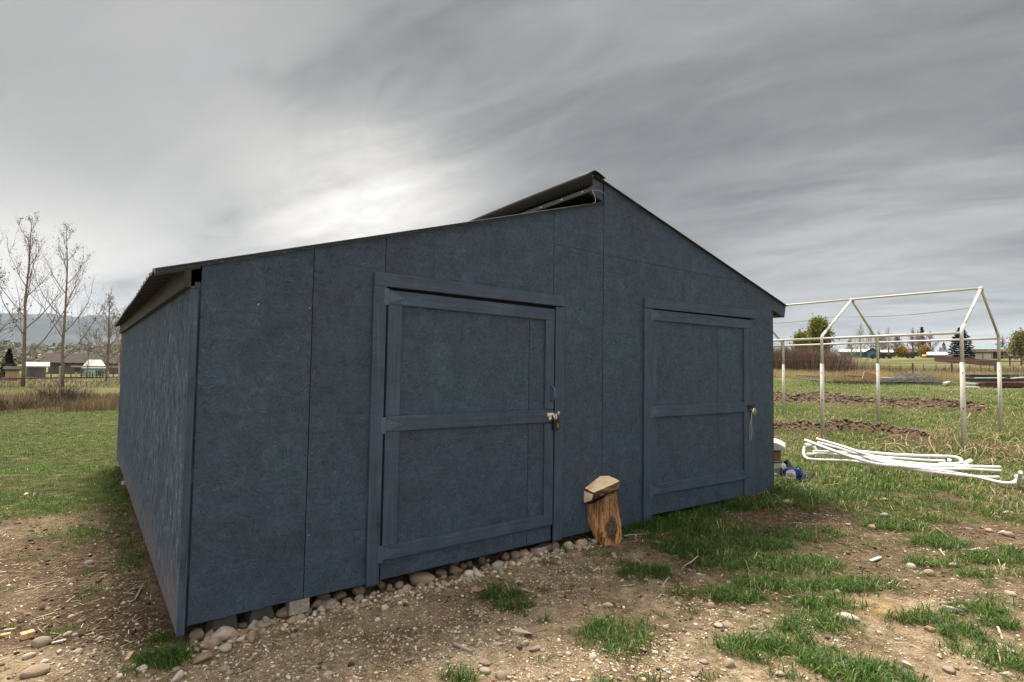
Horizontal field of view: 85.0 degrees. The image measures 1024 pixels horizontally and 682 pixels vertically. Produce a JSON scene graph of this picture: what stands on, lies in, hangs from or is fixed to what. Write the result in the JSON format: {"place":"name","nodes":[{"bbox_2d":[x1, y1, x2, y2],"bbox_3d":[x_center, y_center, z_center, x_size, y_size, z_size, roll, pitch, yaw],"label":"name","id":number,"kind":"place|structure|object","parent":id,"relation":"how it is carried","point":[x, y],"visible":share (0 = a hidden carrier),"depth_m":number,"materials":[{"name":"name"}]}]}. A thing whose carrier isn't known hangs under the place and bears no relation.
{"place":"outdoors","nodes":[
{"label":"outdoors","id":0,"kind":"place"},
{"bbox_2d":[0,313,121,353],"bbox_3d":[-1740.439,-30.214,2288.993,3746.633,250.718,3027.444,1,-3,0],"label":"hills","id":1,"kind":"structure","parent":0,"point":[39,329],"depth_m":2339.67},
{"bbox_2d":[0,409,206,676],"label":"grass","id":2,"kind":"structure","parent":0,"point":[94,466],"depth_m":7.58,"materials":[{"name":"plant"}]},
{"bbox_2d":[0,356,1023,681],"bbox_3d":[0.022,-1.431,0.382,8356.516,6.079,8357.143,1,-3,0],"label":"ground","id":3,"kind":"structure","parent":0,"point":[930,664],"depth_m":3.82,"materials":[{"name":"soil"}]},
{"bbox_2d":[0,349,18,377],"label":"conifer","id":4,"kind":"object","parent":3,"relation":"on","point":[9,355],"visible":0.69,"depth_m":45.91,"materials":[{"name":"green plant"}]},
{"bbox_2d":[3,366,21,380],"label":"hut","id":5,"kind":"object","parent":3,"relation":"on","point":[12,371],"visible":0.64,"depth_m":40.92,"materials":[{"name":"beige paint"}]},
{"bbox_2d":[0,262,42,348],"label":"bare tree","id":6,"kind":"object","parent":3,"relation":"on","point":[16,320],"visible":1,"depth_m":30.03,"materials":[{"name":"grey plant"}]},
{"bbox_2d":[19,629,34,639],"bbox_3d":[-2.705,1.639,3.117,0.055,0.032,0.059,-1,-3,36],"label":"wood chip","id":7,"kind":"object","parent":3,"relation":"on","point":[27,634],"visible":1,"depth_m":3.11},
{"bbox_2d":[0,393,68,411],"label":"shrub","id":8,"kind":"object","parent":3,"relation":"on","point":[4,400],"visible":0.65,"depth_m":17.52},
{"bbox_2d":[20,663,50,677],"bbox_3d":[-2.357,1.634,2.763,0.120,0.060,0.066,3,6,-39],"label":"stone","id":9,"kind":"object","parent":3,"relation":"on","point":[40,669],"visible":0.99,"depth_m":2.75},
{"bbox_2d":[26,362,49,376],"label":"field shed","id":10,"kind":"structure","parent":3,"relation":"on","point":[35,369],"depth_m":50.21,"materials":[{"name":"grey paint"}]},
{"bbox_2d":[31,636,51,647],"bbox_3d":[-2.557,1.635,3.032,0.091,0.058,0.057,2,7,-27],"label":"stone","id":11,"kind":"object","parent":3,"relation":"on","point":[41,641],"visible":0.98,"depth_m":3.02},
{"bbox_2d":[0,211,84,386],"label":"bare tree","id":12,"kind":"object","parent":3,"relation":"on","point":[23,335],"visible":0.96,"depth_m":32.49,"materials":[{"name":"grey plant"}]},
{"bbox_2d":[0,377,112,379],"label":"fence rail","id":13,"kind":"object","parent":3,"relation":"on","point":[54,377],"visible":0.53,"depth_m":33.40,"materials":[{"name":"black metal"}]},
{"bbox_2d":[0,387,119,413],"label":"brush strip","id":14,"kind":"object","parent":3,"relation":"on","point":[106,404],"visible":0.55,"depth_m":17.75,"materials":[{"name":"plant"}]},
{"bbox_2d":[0,375,119,388],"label":"field weeds","id":15,"kind":"object","parent":3,"relation":"on","point":[41,383],"visible":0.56,"depth_m":35.87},
{"bbox_2d":[12,379,107,405],"bbox_3d":[-16.050,1.782,19.805,3.410,0.963,3.374,1,-3,0],"label":"shrub","id":16,"kind":"object","parent":3,"relation":"on","point":[58,393],"visible":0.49,"depth_m":19.44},
{"bbox_2d":[0,352,119,364],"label":"trees","id":17,"kind":"object","parent":3,"relation":"on","point":[34,357],"visible":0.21,"depth_m":138.77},
{"bbox_2d":[0,340,121,355],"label":"trees","id":18,"kind":"object","parent":3,"relation":"on","point":[54,348],"visible":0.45,"depth_m":320.45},
{"bbox_2d":[19,221,119,385],"bbox_3d":[-26.272,-2.158,33.390,4.715,9.876,4.805,2,-3,-30],"label":"bare tree","id":19,"kind":"object","parent":3,"relation":"on","point":[64,330],"visible":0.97,"depth_m":32.88,"materials":[{"name":"grey plant"}]},
{"bbox_2d":[40,391,118,405],"bbox_3d":[-14.805,2.005,20.073,3.182,0.580,3.522,-1,-3,29],"label":"shrub","id":20,"kind":"object","parent":3,"relation":"on","point":[88,395],"visible":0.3,"depth_m":19.65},
{"bbox_2d":[42,353,119,373],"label":"barn","id":21,"kind":"structure","parent":3,"relation":"on","point":[54,359],"depth_m":66.99,"materials":[{"name":"brown paint"}]},
{"bbox_2d":[79,330,98,376],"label":"bare tree","id":22,"kind":"object","parent":3,"relation":"on","point":[88,356],"visible":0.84,"depth_m":49.35,"materials":[{"name":"grey plant"}]},
{"bbox_2d":[81,360,105,375],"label":"garage","id":23,"kind":"structure","parent":3,"relation":"on","point":[97,363],"depth_m":59.42,"materials":[{"name":"paint"}]},
{"bbox_2d":[75,293,121,379],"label":"bare tree","id":24,"kind":"object","parent":3,"relation":"on","point":[109,335],"visible":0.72,"depth_m":44.52,"materials":[{"name":"grey plant"}]},
{"bbox_2d":[101,306,124,381],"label":"bare tree","id":25,"kind":"object","parent":3,"relation":"on","point":[120,351],"visible":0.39,"depth_m":40.88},
{"bbox_2d":[92,463,149,584],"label":"grass","id":26,"kind":"structure","parent":3,"relation":"on","point":[129,544],"depth_m":4.84,"materials":[{"name":"plant"}]},
{"bbox_2d":[171,669,183,681],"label":"stone","id":27,"kind":"object","parent":3,"relation":"on","point":[179,674],"visible":1,"depth_m":2.73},
{"bbox_2d":[189,628,204,640],"bbox_3d":[-1.763,1.643,3.129,0.080,0.063,0.057,2,4,-23],"label":"stone","id":28,"kind":"object","parent":3,"relation":"on","point":[200,633],"visible":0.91,"depth_m":3.11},
{"bbox_2d":[192,652,212,664],"bbox_3d":[-1.614,1.659,2.916,0.098,0.048,0.070,3,-13,-39],"label":"stone","id":29,"kind":"object","parent":3,"relation":"on","point":[202,657],"visible":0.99,"depth_m":2.90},
{"bbox_2d":[206,637,220,648],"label":"stone","id":30,"kind":"object","parent":3,"relation":"on","point":[214,641],"visible":0.99,"depth_m":3.03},
{"bbox_2d":[205,614,238,631],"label":"concrete block","id":31,"kind":"structure","parent":3,"relation":"on","point":[229,621],"depth_m":3.21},
{"bbox_2d":[211,626,235,641],"bbox_3d":[-1.621,1.644,3.130,0.130,0.079,0.093,4,-12,-44],"label":"stone","id":32,"kind":"object","parent":3,"relation":"on","point":[223,633],"visible":0.77,"depth_m":3.11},
{"bbox_2d":[219,643,231,652],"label":"stone","id":33,"kind":"object","parent":3,"relation":"on","point":[225,647],"visible":1,"depth_m":3.00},
{"bbox_2d":[247,630,257,642],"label":"stone","id":34,"kind":"object","parent":3,"relation":"on","point":[252,636],"visible":1,"depth_m":3.09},
{"bbox_2d":[242,606,274,626],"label":"concrete block","id":35,"kind":"structure","parent":3,"relation":"on","point":[249,617],"depth_m":3.33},
{"bbox_2d":[275,606,290,617],"bbox_3d":[-1.374,1.663,3.437,0.159,0.071,0.064,3,-8,-38],"label":"stone","id":36,"kind":"object","parent":3,"relation":"on","point":[281,612],"visible":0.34,"depth_m":3.40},
{"bbox_2d":[285,597,309,615],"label":"wood block","id":37,"kind":"structure","parent":3,"relation":"on","point":[297,606],"depth_m":3.40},
{"bbox_2d":[332,591,346,600],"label":"stone","id":38,"kind":"object","parent":3,"relation":"on","point":[338,595],"visible":0.88,"depth_m":3.66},
{"bbox_2d":[352,585,365,595],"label":"stone","id":39,"kind":"object","parent":3,"relation":"on","point":[357,590],"visible":0.79,"depth_m":3.73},
{"bbox_2d":[186,539,601,657],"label":"wall gravel","id":40,"kind":"structure","parent":3,"relation":"on","point":[321,617],"depth_m":3.66,"materials":[{"name":"gravel"}]},
{"bbox_2d":[409,571,434,585],"bbox_3d":[-0.643,1.706,4.003,0.185,0.100,0.113,1,-6,-2],"label":"stone","id":41,"kind":"object","parent":3,"relation":"on","point":[415,578],"visible":0.84,"depth_m":3.97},
{"bbox_2d":[114,170,786,636],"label":"wooden shed","id":42,"kind":"structure","parent":3,"relation":"on","point":[300,422],"depth_m":4.11,"materials":[{"name":"wood"}]},
{"bbox_2d":[377,288,561,579],"bbox_3d":[-0.229,0.649,4.213,1.631,1.946,0.075,3,-3,-37],"label":"door","id":43,"kind":"structure","parent":42,"relation":"in","point":[470,391],"depth_m":4.14,"materials":[{"name":"blue wood"}]},
{"bbox_2d":[552,415,558,429],"bbox_3d":[0.365,0.679,4.649,0.058,0.124,0.029,3,-3,-37],"label":"padlock","id":44,"kind":"object","parent":42,"relation":"hanging from","point":[555,424],"visible":1,"depth_m":4.64,"materials":[{"name":"metal"}]},
{"bbox_2d":[650,309,756,514],"bbox_3d":[2.056,0.718,5.893,1.774,1.986,0.055,3,-3,-35],"label":"door","id":45,"kind":"structure","parent":42,"relation":"in","point":[700,410],"depth_m":5.84,"materials":[{"name":"blue wood"}]},
{"bbox_2d":[449,565,463,573],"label":"stone","id":46,"kind":"object","parent":3,"relation":"on","point":[453,569],"visible":1,"depth_m":4.16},
{"bbox_2d":[453,642,472,652],"bbox_3d":[-0.270,1.675,3.050,0.148,0.022,0.022,-2,-4,44],"label":"wood scrap","id":47,"kind":"object","parent":3,"relation":"on","point":[462,647],"visible":1,"depth_m":3.04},
{"bbox_2d":[495,670,506,680],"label":"stone","id":48,"kind":"object","parent":3,"relation":"on","point":[501,674],"visible":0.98,"depth_m":2.77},
{"bbox_2d":[0,499,1020,681],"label":"straw litter","id":49,"kind":"object","parent":3,"relation":"on","point":[43,618],"visible":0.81,"depth_m":3.43,"materials":[{"name":"plant"}]},
{"bbox_2d":[0,478,1022,681],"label":"soil crumbs","id":50,"kind":"object","parent":3,"relation":"on","point":[138,627],"visible":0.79,"depth_m":3.73,"materials":[{"name":"soil"}]},
{"bbox_2d":[510,628,531,634],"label":"stone","id":51,"kind":"object","parent":3,"relation":"on","point":[517,631],"visible":1,"depth_m":3.22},
{"bbox_2d":[530,542,551,554],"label":"stone","id":52,"kind":"structure","parent":3,"relation":"on","point":[542,548],"depth_m":4.62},
{"bbox_2d":[120,482,1023,681],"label":"grass tufts","id":53,"kind":"object","parent":3,"relation":"on","point":[745,541],"visible":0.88,"depth_m":3.65,"materials":[{"name":"plant"}]},
{"bbox_2d":[587,491,622,546],"bbox_3d":[0.786,1.544,4.948,0.384,0.464,0.247,-1,-3,30],"label":"log","id":54,"kind":"object","parent":3,"relation":"on","point":[604,520],"visible":0.88,"depth_m":4.85,"materials":[{"name":"wood"}]},
{"bbox_2d":[584,476,619,502],"bbox_3d":[0.771,1.314,4.918,0.317,0.229,0.201,2,-3,-15],"label":"split log","id":55,"kind":"object","parent":54,"relation":"on","point":[600,487],"visible":0.81,"depth_m":4.86,"materials":[{"name":"brown wood"}]},
{"bbox_2d":[621,472,808,539],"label":"grass","id":56,"kind":"structure","parent":3,"relation":"on","point":[735,505],"depth_m":5.72,"materials":[{"name":"plant"}]},
{"bbox_2d":[724,658,734,667],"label":"stone","id":57,"kind":"object","parent":3,"relation":"on","point":[729,662],"visible":1,"depth_m":2.89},
{"bbox_2d":[478,463,1023,681],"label":"front grass","id":58,"kind":"structure","parent":3,"relation":"on","point":[730,552],"depth_m":4.23,"materials":[{"name":"plant"}]},
{"bbox_2d":[780,460,814,481],"bbox_3d":[3.695,1.664,7.231,0.429,0.230,0.552,0,-3,27],"label":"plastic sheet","id":59,"kind":"object","parent":3,"relation":"on","point":[789,465],"visible":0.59,"depth_m":7.17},
{"bbox_2d":[773,346,823,372],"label":"willow shrub","id":60,"kind":"object","parent":3,"relation":"on","point":[777,364],"visible":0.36,"depth_m":43.43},
{"bbox_2d":[789,327,813,352],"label":"leafing tree","id":61,"kind":"object","parent":3,"relation":"on","point":[799,334],"visible":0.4,"depth_m":58.40,"materials":[{"name":"green plant"}]},
{"bbox_2d":[773,343,852,370],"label":"willow shrub","id":62,"kind":"object","parent":3,"relation":"on","point":[801,350],"visible":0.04,"depth_m":45.45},
{"bbox_2d":[802,313,839,353],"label":"leafing tree","id":63,"kind":"object","parent":3,"relation":"on","point":[816,328],"visible":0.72,"depth_m":62.54,"materials":[{"name":"green plant"}]},
{"bbox_2d":[779,345,868,372],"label":"willow shrub","id":64,"kind":"object","parent":3,"relation":"on","point":[828,360],"visible":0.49,"depth_m":42.67,"materials":[{"name":"plant"}]},
{"bbox_2d":[802,446,878,466],"bbox_3d":[4.669,1.677,8.104,0.389,0.172,1.035,3,-3,-38],"label":"white pipe","id":65,"kind":"object","parent":3,"relation":"on","point":[832,460],"visible":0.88,"depth_m":8.11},
{"bbox_2d":[806,453,878,462],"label":"white pipe","id":66,"kind":"object","parent":3,"relation":"on","point":[836,454],"visible":0.6,"depth_m":8.35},
{"bbox_2d":[805,378,889,384],"bbox_3d":[17.746,2.113,29.540,4.098,0.354,5.129,3,-3,-35],"label":"brush heap","id":67,"kind":"object","parent":3,"relation":"on","point":[850,381],"visible":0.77,"depth_m":28.94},
{"bbox_2d":[814,349,882,371],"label":"willow shrub","id":68,"kind":"object","parent":3,"relation":"on","point":[856,368],"visible":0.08,"depth_m":43.90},
{"bbox_2d":[836,612,860,621],"bbox_3d":[2.095,1.725,3.480,0.131,0.050,0.060,-1,4,34],"label":"stone","id":69,"kind":"object","parent":3,"relation":"on","point":[849,616],"visible":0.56,"depth_m":3.47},
{"bbox_2d":[839,349,868,356],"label":"house","id":70,"kind":"structure","parent":3,"relation":"on","point":[864,354],"depth_m":95.73,"materials":[{"name":"white paint"}]},
{"bbox_2d":[854,323,869,357],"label":"bare tree","id":71,"kind":"object","parent":3,"relation":"on","point":[862,331],"visible":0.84,"depth_m":91.57,"materials":[{"name":"grey plant"}]},
{"bbox_2d":[862,371,880,380],"bbox_3d":[19.227,1.934,29.899,0.831,0.605,0.500,-1,-3,29],"label":"orange box","id":72,"kind":"object","parent":3,"relation":"on","point":[869,376],"visible":0.66,"depth_m":29.73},
{"bbox_2d":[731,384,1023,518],"bbox_3d":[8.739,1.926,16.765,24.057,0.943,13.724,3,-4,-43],"label":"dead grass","id":73,"kind":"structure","parent":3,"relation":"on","point":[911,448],"depth_m":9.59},
{"bbox_2d":[774,390,989,439],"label":"soil clods","id":74,"kind":"object","parent":3,"relation":"on","point":[842,396],"visible":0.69,"depth_m":15.37,"materials":[{"name":"soil"}]},
{"bbox_2d":[773,287,1002,448],"bbox_3d":[6.429,0.535,12.478,3.350,2.897,6.397,3,-4,-41],"label":"canopy frame","id":75,"kind":"object","parent":3,"relation":"on","point":[963,391],"visible":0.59,"depth_m":10.94,"materials":[{"name":"white metal"}]},
{"bbox_2d":[881,328,896,353],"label":"bare tree","id":76,"kind":"object","parent":3,"relation":"on","point":[889,339],"visible":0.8,"depth_m":92.81,"materials":[{"name":"grey plant"}]},
{"bbox_2d":[851,434,943,453],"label":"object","id":77,"kind":"object","parent":3,"relation":"on","point":[884,445],"visible":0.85,"depth_m":9.15,"materials":[{"name":"plant"}]},
{"bbox_2d":[773,374,1023,503],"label":"meadow grass","id":78,"kind":"structure","parent":3,"relation":"on","point":[914,422],"depth_m":11.66,"materials":[{"name":"plant"}]},
{"bbox_2d":[773,368,1023,382],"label":"dry grass belt","id":79,"kind":"object","parent":3,"relation":"on","point":[948,376],"visible":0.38,"depth_m":34.47,"materials":[{"name":"plant"}]},
{"bbox_2d":[774,359,1023,371],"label":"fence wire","id":80,"kind":"object","parent":3,"relation":"on","point":[940,365],"visible":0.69,"depth_m":37.73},
{"bbox_2d":[893,345,910,356],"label":"bush","id":81,"kind":"object","parent":3,"relation":"on","point":[901,351],"visible":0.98,"depth_m":91.64,"materials":[{"name":"yellow plant"}]},
{"bbox_2d":[880,381,939,383],"bbox_3d":[20.036,2.100,28.191,2.695,0.110,0.600,0,-3,10],"label":"black board","id":82,"kind":"object","parent":3,"relation":"on","point":[910,382],"visible":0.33,"depth_m":27.90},
{"bbox_2d":[859,372,970,385],"bbox_3d":[20.026,1.855,28.012,2.124,0.632,4.852,3,-4,-40],"label":"wire heap","id":83,"kind":"object","parent":82,"relation":"on","point":[911,378],"visible":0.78,"depth_m":27.80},
{"bbox_2d":[859,450,963,463],"bbox_3d":[5.679,1.673,7.984,1.285,0.115,0.396,0,-3,17],"label":"white pipe","id":84,"kind":"object","parent":3,"relation":"on","point":[918,455],"visible":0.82,"depth_m":8.04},
{"bbox_2d":[877,455,945,461],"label":"white pipe","id":85,"kind":"object","parent":3,"relation":"on","point":[915,459],"visible":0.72,"depth_m":7.95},
{"bbox_2d":[903,327,923,353],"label":"bare tree","id":86,"kind":"object","parent":3,"relation":"on","point":[912,343],"visible":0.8,"depth_m":94.29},
{"bbox_2d":[916,344,932,356],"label":"bush","id":87,"kind":"object","parent":3,"relation":"on","point":[924,349],"visible":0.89,"depth_m":90.62,"materials":[{"name":"yellow plant"}]},
{"bbox_2d":[906,424,967,454],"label":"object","id":88,"kind":"object","parent":3,"relation":"on","point":[935,441],"visible":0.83,"depth_m":9.15,"materials":[{"name":"plant"}]},
{"bbox_2d":[926,352,947,357],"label":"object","id":89,"kind":"structure","parent":3,"relation":"on","point":[930,354],"depth_m":87.89,"materials":[{"name":"paint"}]},
{"bbox_2d":[855,364,1023,373],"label":"dry grass belt","id":90,"kind":"object","parent":3,"relation":"on","point":[899,369],"visible":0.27,"depth_m":43.18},
{"bbox_2d":[895,467,999,478],"bbox_3d":[5.286,1.630,7.489,1.882,0.229,0.526,-2,-4,43],"label":"white pipe","id":91,"kind":"object","parent":3,"relation":"on","point":[954,474],"visible":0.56,"depth_m":7.12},
{"bbox_2d":[804,439,954,472],"bbox_3d":[4.823,1.552,7.449,1.727,0.304,0.492,-1,-3,36],"label":"white pipe","id":92,"kind":"object","parent":91,"relation":"on","point":[856,458],"visible":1,"depth_m":7.32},
{"bbox_2d":[817,441,973,470],"bbox_3d":[5.165,1.591,7.606,1.813,0.237,0.612,-1,-3,32],"label":"white pipe","id":93,"kind":"object","parent":91,"relation":"on","point":[904,466],"visible":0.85,"depth_m":7.35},
{"bbox_2d":[816,438,954,466],"bbox_3d":[5.088,1.546,7.668,1.619,0.278,0.436,-1,-3,30],"label":"white pipe","id":94,"kind":"object","parent":93,"relation":"on","point":[861,452],"visible":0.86,"depth_m":7.55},
{"bbox_2d":[896,460,1001,468],"bbox_3d":[5.952,1.696,7.639,1.339,0.062,0.169,0,-3,12],"label":"white pipe","id":95,"kind":"object","parent":3,"relation":"on","point":[978,466],"visible":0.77,"depth_m":7.54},
{"bbox_2d":[813,450,895,460],"bbox_3d":[5.002,1.668,8.186,1.033,0.075,0.324,-1,-3,32],"label":"white pipe","id":96,"kind":"object","parent":95,"relation":"on","point":[820,451],"visible":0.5,"depth_m":8.35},
{"bbox_2d":[896,403,1023,456],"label":"dry tufts","id":97,"kind":"object","parent":3,"relation":"on","point":[956,426],"visible":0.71,"depth_m":11.23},
{"bbox_2d":[945,327,977,358],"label":"conifer","id":98,"kind":"object","parent":3,"relation":"on","point":[969,352],"visible":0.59,"depth_m":77.68,"materials":[{"name":"green plant"}]},
{"bbox_2d":[934,356,996,365],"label":"board fence","id":99,"kind":"object","parent":3,"relation":"on","point":[957,360],"visible":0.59,"depth_m":64.30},
{"bbox_2d":[955,466,1001,471],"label":"white pipe","id":100,"kind":"object","parent":3,"relation":"on","point":[990,470],"visible":0.59,"depth_m":7.41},
{"bbox_2d":[943,430,1023,465],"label":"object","id":101,"kind":"object","parent":3,"relation":"on","point":[997,444],"visible":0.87,"depth_m":8.47,"materials":[{"name":"plant"}]},
{"bbox_2d":[974,350,996,358],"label":"garage","id":102,"kind":"structure","parent":3,"relation":"on","point":[985,355],"depth_m":79.36,"materials":[{"name":"beige paint"}]},
{"bbox_2d":[955,472,1016,484],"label":"white pipe","id":103,"kind":"object","parent":3,"relation":"on","point":[997,481],"visible":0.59,"depth_m":6.77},
{"bbox_2d":[952,398,1021,423],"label":"dry vines","id":104,"kind":"object","parent":3,"relation":"on","point":[987,413],"visible":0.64,"depth_m":13.22,"materials":[{"name":"plant"}]},
{"bbox_2d":[965,378,1023,380],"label":"pipe","id":105,"kind":"object","parent":3,"relation":"on","point":[992,379],"visible":0.73,"depth_m":27.79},
{"bbox_2d":[965,374,1023,376],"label":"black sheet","id":106,"kind":"object","parent":3,"relation":"on","point":[990,375],"visible":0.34,"depth_m":29.48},
{"bbox_2d":[976,382,1023,386],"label":"red frame","id":107,"kind":"object","parent":3,"relation":"on","point":[1004,384],"visible":0.96,"depth_m":24.86,"materials":[{"name":"metal"}]},
{"bbox_2d":[1004,327,1023,363],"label":"leafing tree","id":108,"kind":"object","parent":3,"relation":"on","point":[1016,345],"visible":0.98,"depth_m":61.98,"materials":[{"name":"green plant"}]},
{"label":"wood board","id":109,"kind":"object","parent":3,"relation":"on","visible":0},
{"bbox_2d":[784,468,801,479],"bbox_3d":[3.541,1.676,7.039,0.202,0.172,0.190,0,-3,26],"label":"plastic jug","id":110,"kind":"object","parent":109,"relation":"on","point":[796,473],"visible":0.88,"depth_m":6.97,"materials":[{"name":"blue plastic"}]},
{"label":"plastic pipe","id":111,"kind":"object","parent":3,"relation":"on","visible":0},
{"bbox_2d":[774,463,785,468],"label":"plastic pipe","id":112,"kind":"object","parent":111,"relation":"on","point":[779,465],"visible":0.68,"depth_m":7.20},
{"bbox_2d":[774,450,780,460],"bbox_3d":[3.484,1.512,7.442,0.187,0.149,0.370,0,-3,25],"label":"timber offcut","id":113,"kind":"object","parent":112,"relation":"on","point":[777,455],"visible":0.34,"depth_m":7.26,"materials":[{"name":"brown wood"}]},
{"bbox_2d":[774,438,784,450],"bbox_3d":[3.505,1.379,7.423,0.242,0.118,0.501,0,-3,25],"label":"roofing offcut","id":114,"kind":"object","parent":113,"relation":"on","point":[779,444],"visible":0.62,"depth_m":7.20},
{"bbox_2d":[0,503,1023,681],"bbox_3d":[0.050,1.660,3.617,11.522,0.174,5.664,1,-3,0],"label":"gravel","id":115,"kind":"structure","parent":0,"point":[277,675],"depth_m":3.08,"materials":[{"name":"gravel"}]},
{"bbox_2d":[0,0,1023,355],"label":"sky","id":116,"kind":"structure","parent":0,"point":[819,150],"materials":[{"name":"grey"}]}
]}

